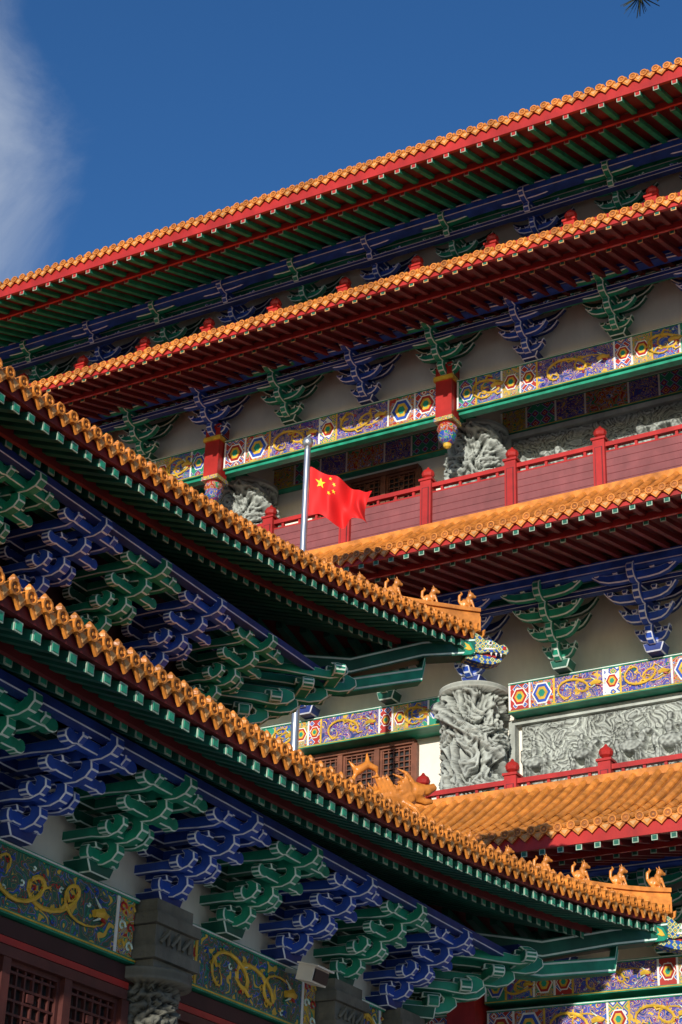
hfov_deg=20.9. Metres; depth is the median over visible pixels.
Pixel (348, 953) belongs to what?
bracket
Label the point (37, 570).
bracket
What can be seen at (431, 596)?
roof beast
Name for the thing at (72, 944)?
beams and windows
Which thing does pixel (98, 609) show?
bracket
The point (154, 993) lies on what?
carved column
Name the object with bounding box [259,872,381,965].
bracket
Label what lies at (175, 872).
bracket
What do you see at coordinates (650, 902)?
roof tiles
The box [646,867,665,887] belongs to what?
roof beast
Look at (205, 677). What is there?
bracket
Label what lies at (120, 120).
sky
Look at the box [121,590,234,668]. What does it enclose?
bracket
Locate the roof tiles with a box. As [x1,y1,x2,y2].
[0,358,675,921]
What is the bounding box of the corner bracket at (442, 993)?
[401,946,543,1023]
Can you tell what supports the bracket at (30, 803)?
on the beams and windows at (72, 944)
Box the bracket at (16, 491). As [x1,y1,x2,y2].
[0,461,59,544]
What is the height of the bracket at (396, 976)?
0.925 m
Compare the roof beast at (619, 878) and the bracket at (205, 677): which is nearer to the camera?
the bracket at (205, 677)
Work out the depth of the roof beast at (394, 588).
27.64 m
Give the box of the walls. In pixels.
[0,501,378,998]
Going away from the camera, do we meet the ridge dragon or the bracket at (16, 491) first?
the bracket at (16, 491)
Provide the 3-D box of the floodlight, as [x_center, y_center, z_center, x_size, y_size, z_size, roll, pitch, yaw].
[-0.417,5.421,21.765,0.540,0.200,0.380,2,-24,33]
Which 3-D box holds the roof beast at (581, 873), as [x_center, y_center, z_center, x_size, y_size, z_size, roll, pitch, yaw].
[3.425,5.132,26.458,0.304,0.340,0.144,10,-29,-15]
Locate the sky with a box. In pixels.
[0,0,681,282]
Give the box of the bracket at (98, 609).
[62,550,180,633]
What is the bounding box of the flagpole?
[290,437,371,750]
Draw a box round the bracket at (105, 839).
[62,769,207,880]
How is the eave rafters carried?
on the beams and windows at (72, 944)
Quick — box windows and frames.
[312,393,681,788]
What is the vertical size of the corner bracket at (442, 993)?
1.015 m
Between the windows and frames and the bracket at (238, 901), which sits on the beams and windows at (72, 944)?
the bracket at (238, 901)
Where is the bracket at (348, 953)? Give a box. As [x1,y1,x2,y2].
[313,900,430,985]
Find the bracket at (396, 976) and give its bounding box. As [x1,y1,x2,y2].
[363,926,474,1009]
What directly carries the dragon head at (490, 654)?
attached to the roof tiles
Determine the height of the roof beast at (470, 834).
0.371 m
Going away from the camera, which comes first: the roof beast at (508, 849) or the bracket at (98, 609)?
the bracket at (98, 609)
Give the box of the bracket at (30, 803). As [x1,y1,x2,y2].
[0,727,136,846]
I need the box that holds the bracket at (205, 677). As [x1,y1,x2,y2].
[176,627,283,702]
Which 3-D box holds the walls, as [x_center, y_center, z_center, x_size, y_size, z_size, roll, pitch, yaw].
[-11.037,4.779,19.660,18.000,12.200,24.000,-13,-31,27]
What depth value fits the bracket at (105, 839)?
18.87 m
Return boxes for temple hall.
[0,57,681,1023]
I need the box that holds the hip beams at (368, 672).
[214,638,667,980]
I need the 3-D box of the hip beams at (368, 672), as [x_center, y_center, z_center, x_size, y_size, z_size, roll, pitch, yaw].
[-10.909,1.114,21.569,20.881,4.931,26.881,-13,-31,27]
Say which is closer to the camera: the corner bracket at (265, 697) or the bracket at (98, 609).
the bracket at (98, 609)
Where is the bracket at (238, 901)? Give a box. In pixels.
[197,841,329,940]
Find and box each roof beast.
[384,577,402,593]
[421,586,439,601]
[458,591,475,606]
[460,829,475,840]
[498,846,514,856]
[533,855,552,871]
[571,860,589,879]
[609,864,627,884]
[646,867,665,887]
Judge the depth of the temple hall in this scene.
40.66 m
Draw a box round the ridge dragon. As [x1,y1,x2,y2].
[349,753,436,817]
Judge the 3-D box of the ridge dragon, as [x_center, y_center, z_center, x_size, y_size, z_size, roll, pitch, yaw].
[0.655,3.942,26.203,1.455,1.052,0.460,9,-28,-13]
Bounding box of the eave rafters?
[0,379,668,939]
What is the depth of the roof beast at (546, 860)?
26.33 m
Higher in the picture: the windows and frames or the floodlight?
the windows and frames
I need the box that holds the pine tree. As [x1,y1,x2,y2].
[623,0,658,16]
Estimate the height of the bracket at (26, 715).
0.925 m
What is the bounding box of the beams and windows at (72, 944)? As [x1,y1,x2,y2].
[0,442,520,1023]
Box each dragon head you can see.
[456,633,508,668]
[647,916,681,953]
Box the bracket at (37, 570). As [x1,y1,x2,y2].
[0,507,122,599]
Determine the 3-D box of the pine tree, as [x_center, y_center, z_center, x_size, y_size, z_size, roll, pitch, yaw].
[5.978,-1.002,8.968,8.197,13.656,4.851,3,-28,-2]
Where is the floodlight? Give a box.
[285,961,334,987]
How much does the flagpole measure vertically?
19.740 m
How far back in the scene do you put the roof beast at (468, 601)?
27.88 m
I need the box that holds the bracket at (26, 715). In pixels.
[0,686,57,754]
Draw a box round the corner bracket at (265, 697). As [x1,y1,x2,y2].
[216,661,356,725]
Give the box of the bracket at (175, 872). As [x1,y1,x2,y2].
[131,807,271,907]
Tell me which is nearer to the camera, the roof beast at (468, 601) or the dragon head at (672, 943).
the dragon head at (672, 943)

